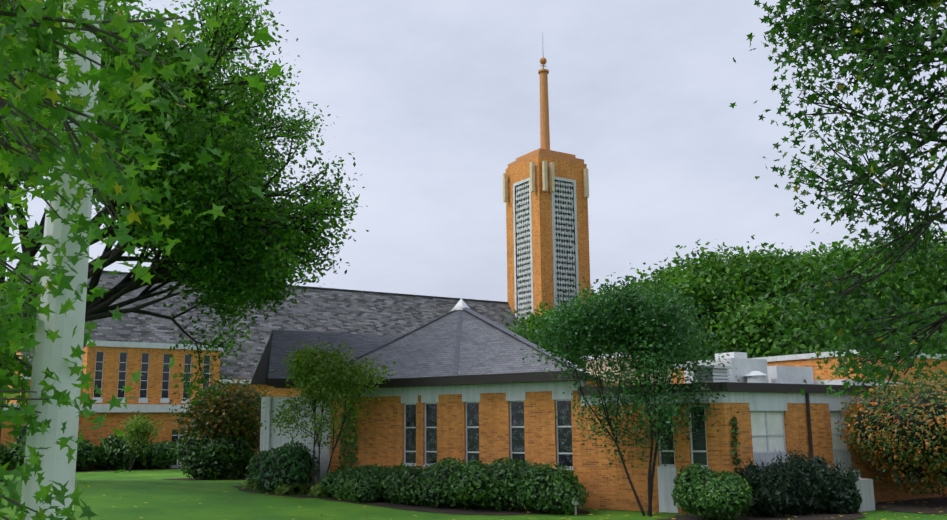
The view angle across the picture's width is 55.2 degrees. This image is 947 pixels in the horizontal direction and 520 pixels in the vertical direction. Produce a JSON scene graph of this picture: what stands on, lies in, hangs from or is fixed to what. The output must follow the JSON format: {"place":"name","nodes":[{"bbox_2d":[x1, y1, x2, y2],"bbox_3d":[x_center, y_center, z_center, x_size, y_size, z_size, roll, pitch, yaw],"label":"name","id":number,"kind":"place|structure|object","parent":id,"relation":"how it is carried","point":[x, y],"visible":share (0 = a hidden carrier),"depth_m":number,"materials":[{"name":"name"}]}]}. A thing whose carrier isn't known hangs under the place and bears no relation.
{"place":"outdoors","nodes":[
{"label":"outdoors","id":0,"kind":"place"},
{"bbox_2d":[82,340,222,404],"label":"brick wall","id":1,"kind":"structure","parent":0,"point":[112,366],"depth_m":57.06,"materials":[{"name":"orange brick"}]},
{"bbox_2d":[246,440,317,493],"bbox_3d":[-6.611,7.341,31.798,2.709,2.016,2.966,6,-12,-32],"label":"bush","id":2,"kind":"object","parent":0,"point":[306,477],"depth_m":31.00,"materials":[{"name":"green plant"}]},
{"bbox_2d":[0,467,946,519],"bbox_3d":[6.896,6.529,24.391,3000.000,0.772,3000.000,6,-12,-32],"label":"lawn","id":3,"kind":"structure","parent":0,"point":[156,493],"depth_m":26.05,"materials":[{"name":"green plant"}]},
{"bbox_2d":[20,0,103,519],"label":"trunk","id":4,"kind":"object","parent":3,"relation":"on","point":[55,466],"visible":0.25,"depth_m":4.64,"materials":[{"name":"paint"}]},
{"bbox_2d":[0,404,203,470],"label":"building","id":5,"kind":"structure","parent":3,"relation":"on","point":[114,416],"depth_m":55.37,"materials":[{"name":"brick"},{"name":"white metal"},{"name":"dark glass"}]},
{"bbox_2d":[119,410,169,471],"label":"tree","id":6,"kind":"object","parent":3,"relation":"on","point":[138,428],"visible":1,"depth_m":51.85,"materials":[{"name":"green plant"}]},
{"bbox_2d":[0,0,318,519],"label":"tree","id":7,"kind":"object","parent":3,"relation":"on","point":[18,114],"visible":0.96,"depth_m":3.74,"materials":[{"name":"green plant"}]},
{"bbox_2d":[0,0,368,481],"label":"tree","id":8,"kind":"object","parent":3,"relation":"on","point":[251,246],"visible":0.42,"depth_m":30.55,"materials":[{"name":"green plant"}]},
{"bbox_2d":[173,428,257,479],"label":"bush","id":9,"kind":"object","parent":3,"relation":"on","point":[206,458],"visible":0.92,"depth_m":40.40,"materials":[{"name":"green plant"}]},
{"bbox_2d":[4,265,521,462],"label":"nave","id":10,"kind":"structure","parent":3,"relation":"on","point":[321,309],"depth_m":67.58,"materials":[{"name":"grey tile"}]},
{"bbox_2d":[373,463,426,504],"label":"bush","id":11,"kind":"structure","parent":3,"relation":"on","point":[387,490],"depth_m":27.93,"materials":[{"name":"green plant"}]},
{"bbox_2d":[389,457,458,507],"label":"bush","id":12,"kind":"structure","parent":3,"relation":"on","point":[423,488],"depth_m":27.21,"materials":[{"name":"green plant"}]},
{"bbox_2d":[260,310,627,507],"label":"chapel","id":13,"kind":"structure","parent":3,"relation":"on","point":[510,403],"depth_m":30.28,"materials":[{"name":"orange brick"}]},
{"bbox_2d":[337,396,357,470],"bbox_3d":[-4.452,6.638,32.257,1.195,3.630,0.185,-8,-12,34],"label":"climbing plant","id":14,"kind":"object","parent":13,"relation":"attached to","point":[344,466],"depth_m":32.26,"materials":[{"name":"green plant"}]},
{"bbox_2d":[250,330,487,391],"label":"roof","id":15,"kind":"structure","parent":13,"relation":"attached to","point":[279,344],"depth_m":36.50,"materials":[{"name":"grey tile"}]},
{"bbox_2d":[361,298,580,374],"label":"chapel roof caps","id":16,"kind":"object","parent":13,"relation":"attached to","point":[461,305],"visible":0.87,"depth_m":32.06,"materials":[{"name":"grey metal"}]},
{"bbox_2d":[427,458,495,508],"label":"bush","id":17,"kind":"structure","parent":3,"relation":"on","point":[466,482],"depth_m":26.23,"materials":[{"name":"green plant"}]},
{"bbox_2d":[76,468,946,519],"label":"mulch beds","id":18,"kind":"object","parent":3,"relation":"on","point":[921,505],"visible":0.44,"depth_m":26.15,"materials":[{"name":"soil"}]},
{"bbox_2d":[0,442,8,465],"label":"bush","id":19,"kind":"object","parent":18,"relation":"on","point":[4,453],"visible":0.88,"depth_m":49.74,"materials":[{"name":"green plant"}]},
{"bbox_2d":[6,437,25,470],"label":"bush","id":20,"kind":"object","parent":18,"relation":"on","point":[14,456],"visible":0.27,"depth_m":50.05,"materials":[{"name":"green plant"}]},
{"bbox_2d":[76,437,101,470],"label":"bush","id":21,"kind":"object","parent":18,"relation":"on","point":[87,453],"visible":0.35,"depth_m":52.15,"materials":[{"name":"green plant"}]},
{"bbox_2d":[93,433,151,469],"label":"bush","id":22,"kind":"object","parent":18,"relation":"on","point":[115,456],"visible":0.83,"depth_m":53.09,"materials":[{"name":"green plant"}]},
{"bbox_2d":[127,439,180,468],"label":"bush","id":23,"kind":"object","parent":18,"relation":"on","point":[161,455],"visible":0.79,"depth_m":54.26,"materials":[{"name":"green plant"}]},
{"bbox_2d":[164,372,272,473],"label":"shrub","id":24,"kind":"object","parent":18,"relation":"on","point":[235,409],"visible":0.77,"depth_m":41.63,"materials":[{"name":"green plant"}]},
{"bbox_2d":[241,478,256,489],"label":"plant","id":25,"kind":"object","parent":18,"relation":"on","point":[246,484],"visible":0.19,"depth_m":32.23,"materials":[{"name":"green plant"}]},
{"bbox_2d":[253,482,266,491],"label":"plant","id":26,"kind":"object","parent":18,"relation":"on","point":[255,485],"visible":0.08,"depth_m":31.42,"materials":[{"name":"green plant"}]},
{"bbox_2d":[273,481,311,494],"bbox_3d":[-6.220,7.884,30.983,1.121,0.740,1.357,-3,-11,14],"label":"plant","id":27,"kind":"object","parent":18,"relation":"on","point":[302,489],"visible":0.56,"depth_m":30.64,"materials":[{"name":"green plant"}]},
{"bbox_2d":[306,482,331,496],"bbox_3d":[-5.027,7.781,30.529,1.145,0.800,1.089,-2,-10,11],"label":"plant","id":28,"kind":"object","parent":18,"relation":"on","point":[315,491],"visible":0.4,"depth_m":30.16,"materials":[{"name":"green plant"}]},
{"bbox_2d":[260,335,395,485],"bbox_3d":[-5.268,5.305,30.765,4.189,5.603,5.317,6,-12,-32],"label":"tree","id":29,"kind":"object","parent":18,"relation":"on","point":[324,375],"visible":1,"depth_m":30.42,"materials":[{"name":"green plant"}]},
{"bbox_2d":[318,470,349,499],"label":"bush","id":30,"kind":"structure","parent":18,"relation":"on","point":[327,482],"depth_m":29.58,"materials":[{"name":"green plant"}]},
{"bbox_2d":[334,464,392,502],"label":"bush","id":31,"kind":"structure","parent":18,"relation":"on","point":[357,483],"depth_m":28.70,"materials":[{"name":"green plant"}]},
{"bbox_2d":[466,456,541,510],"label":"bush","id":32,"kind":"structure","parent":18,"relation":"on","point":[504,470],"depth_m":25.87,"materials":[{"name":"green plant"}]},
{"bbox_2d":[504,462,589,514],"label":"bush","id":33,"kind":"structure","parent":18,"relation":"on","point":[552,489],"depth_m":25.25,"materials":[{"name":"green plant"}]},
{"bbox_2d":[736,456,797,516],"bbox_3d":[7.753,6.007,23.949,1.605,1.642,1.670,0,-10,-4],"label":"yew bush","id":34,"kind":"object","parent":18,"relation":"on","point":[772,495],"visible":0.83,"depth_m":23.59,"materials":[{"name":"green plant"}]},
{"bbox_2d":[763,445,835,514],"bbox_3d":[8.777,5.965,24.479,1.795,1.905,1.505,6,-12,-32],"label":"yew bush","id":35,"kind":"object","parent":18,"relation":"on","point":[810,494],"visible":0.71,"depth_m":24.11,"materials":[{"name":"green plant"}]},
{"bbox_2d":[805,453,861,513],"bbox_3d":[9.740,6.143,24.827,1.801,1.697,1.600,6,-12,-32],"label":"yew bush","id":36,"kind":"object","parent":18,"relation":"on","point":[845,494],"visible":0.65,"depth_m":24.25,"materials":[{"name":"green plant"}]},
{"bbox_2d":[854,478,874,511],"bbox_3d":[10.307,6.625,25.547,1.500,0.860,1.200,6,-12,-32],"label":"utility box","id":37,"kind":"object","parent":18,"relation":"on","point":[866,488],"visible":0.08,"depth_m":25.27,"materials":[{"name":"grey metal"}]},
{"bbox_2d":[834,367,946,496],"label":"bush","id":38,"kind":"object","parent":18,"relation":"on","point":[912,443],"visible":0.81,"depth_m":25.78,"materials":[{"name":"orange plant"}]},
{"bbox_2d":[88,485,946,519],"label":"fallen leaves","id":39,"kind":"object","parent":3,"relation":"on","point":[365,514],"visible":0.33,"depth_m":24.63,"materials":[{"name":"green plant"}]},
{"bbox_2d":[501,290,565,348],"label":"tree","id":40,"kind":"object","parent":3,"relation":"on","point":[529,320],"visible":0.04,"depth_m":74.74,"materials":[{"name":"green plant"}]},
{"bbox_2d":[503,32,590,326],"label":"tower","id":41,"kind":"structure","parent":3,"relation":"on","point":[545,193],"depth_m":81.28,"materials":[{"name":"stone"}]},
{"bbox_2d":[520,292,614,356],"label":"tree","id":42,"kind":"object","parent":3,"relation":"on","point":[534,332],"depth_m":73.58,"materials":[{"name":"green plant"}]},
{"bbox_2d":[572,499,578,514],"bbox_3d":[2.803,6.744,24.845,0.166,0.500,0.166,-8,-13,34],"label":"garden lantern","id":43,"kind":"object","parent":3,"relation":"on","point":[576,503],"visible":0.65,"depth_m":24.80,"materials":[{"name":"grey metal"}]},
{"bbox_2d":[551,262,690,368],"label":"tree","id":44,"kind":"object","parent":3,"relation":"on","point":[616,291],"visible":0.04,"depth_m":73.09,"materials":[{"name":"green plant"}]},
{"bbox_2d":[514,263,739,516],"bbox_3d":[4.684,3.539,24.729,6.770,6.765,5.366,6,-12,-32],"label":"tree","id":45,"kind":"object","parent":3,"relation":"on","point":[656,331],"visible":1,"depth_m":24.64,"materials":[{"name":"green plant"}]},
{"bbox_2d":[588,314,724,363],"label":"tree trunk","id":46,"kind":"object","parent":3,"relation":"on","point":[709,343],"depth_m":66.09,"materials":[{"name":"green plant"}]},
{"bbox_2d":[651,242,725,272],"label":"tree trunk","id":47,"kind":"object","parent":3,"relation":"on","point":[695,256],"depth_m":77.18,"materials":[{"name":"green plant"}]},
{"bbox_2d":[624,239,756,360],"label":"tree","id":48,"kind":"object","parent":3,"relation":"on","point":[701,284],"visible":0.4,"depth_m":68.43,"materials":[{"name":"green plant"}]},
{"bbox_2d":[671,463,753,519],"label":"bush","id":49,"kind":"object","parent":3,"relation":"on","point":[699,490],"visible":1,"depth_m":22.79,"materials":[{"name":"green plant"}]},
{"bbox_2d":[578,382,946,513],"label":"classroom wing","id":50,"kind":"structure","parent":3,"relation":"on","point":[772,418],"depth_m":26.07,"materials":[{"name":"orange brick"}]},
{"bbox_2d":[731,417,744,514],"bbox_3d":[7.172,5.620,24.661,0.491,2.672,0.170,6,-12,-32],"label":"ivy","id":51,"kind":"object","parent":50,"relation":"attached to","point":[733,442],"visible":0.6,"depth_m":24.77,"materials":[{"name":"green plant"}]},
{"bbox_2d":[580,352,910,385],"bbox_3d":[9.957,4.114,33.087,13.080,1.500,8.980,6,-12,-32],"label":"rooftop equipment","id":52,"kind":"object","parent":50,"relation":"on","point":[753,371],"visible":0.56,"depth_m":28.56,"materials":[{"name":"white metal"}]},
{"bbox_2d":[690,235,855,338],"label":"tree","id":53,"kind":"object","parent":3,"relation":"on","point":[758,266],"visible":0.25,"depth_m":68.76,"materials":[{"name":"green plant"}]},
{"bbox_2d":[696,277,887,357],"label":"tree","id":54,"kind":"object","parent":3,"relation":"on","point":[751,330],"visible":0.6,"depth_m":60.70,"materials":[{"name":"green plant"}]},
{"bbox_2d":[771,240,903,327],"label":"tree","id":55,"kind":"object","parent":3,"relation":"on","point":[806,265],"visible":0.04,"depth_m":68.50,"materials":[{"name":"green plant"}]},
{"bbox_2d":[729,0,946,421],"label":"tree","id":56,"kind":"object","parent":3,"relation":"on","point":[876,47],"visible":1,"depth_m":9.37,"materials":[{"name":"green plant"}]},
{"bbox_2d":[840,470,860,477],"bbox_3d":[10.533,6.666,26.316,1.640,1.050,0.550,6,-12,-32],"label":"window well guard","id":57,"kind":"object","parent":3,"relation":"on","point":[858,471],"visible":0.06,"depth_m":26.52,"materials":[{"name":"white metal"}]},
{"bbox_2d":[780,232,946,353],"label":"tree","id":58,"kind":"object","parent":3,"relation":"on","point":[805,254],"depth_m":75.17,"materials":[{"name":"green plant"}]},
{"bbox_2d":[797,221,946,353],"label":"tree","id":59,"kind":"object","parent":3,"relation":"on","point":[936,278],"visible":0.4,"depth_m":64.77,"materials":[{"name":"green plant"}]},
{"bbox_2d":[854,244,946,351],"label":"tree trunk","id":60,"kind":"object","parent":3,"relation":"on","point":[944,247],"depth_m":68.72,"materials":[{"name":"green plant"}]},
{"bbox_2d":[912,278,946,353],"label":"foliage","id":61,"kind":"object","parent":3,"relation":"on","point":[939,316],"visible":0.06,"depth_m":63.35,"materials":[{"name":"green plant"}]},
{"bbox_2d":[919,299,946,353],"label":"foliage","id":62,"kind":"object","parent":3,"relation":"on","point":[937,301],"visible":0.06,"depth_m":60.68,"materials":[{"name":"green plant"}]},
{"bbox_2d":[4,0,946,301],"label":"sky","id":63,"kind":"structure","parent":0,"point":[433,101],"materials":[{"name":"grey"}]},
{"bbox_2d":[672,350,946,383],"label":"block","id":64,"kind":"structure","parent":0,"point":[801,360],"depth_m":43.47,"materials":[{"name":"orange brick"}]}
]}

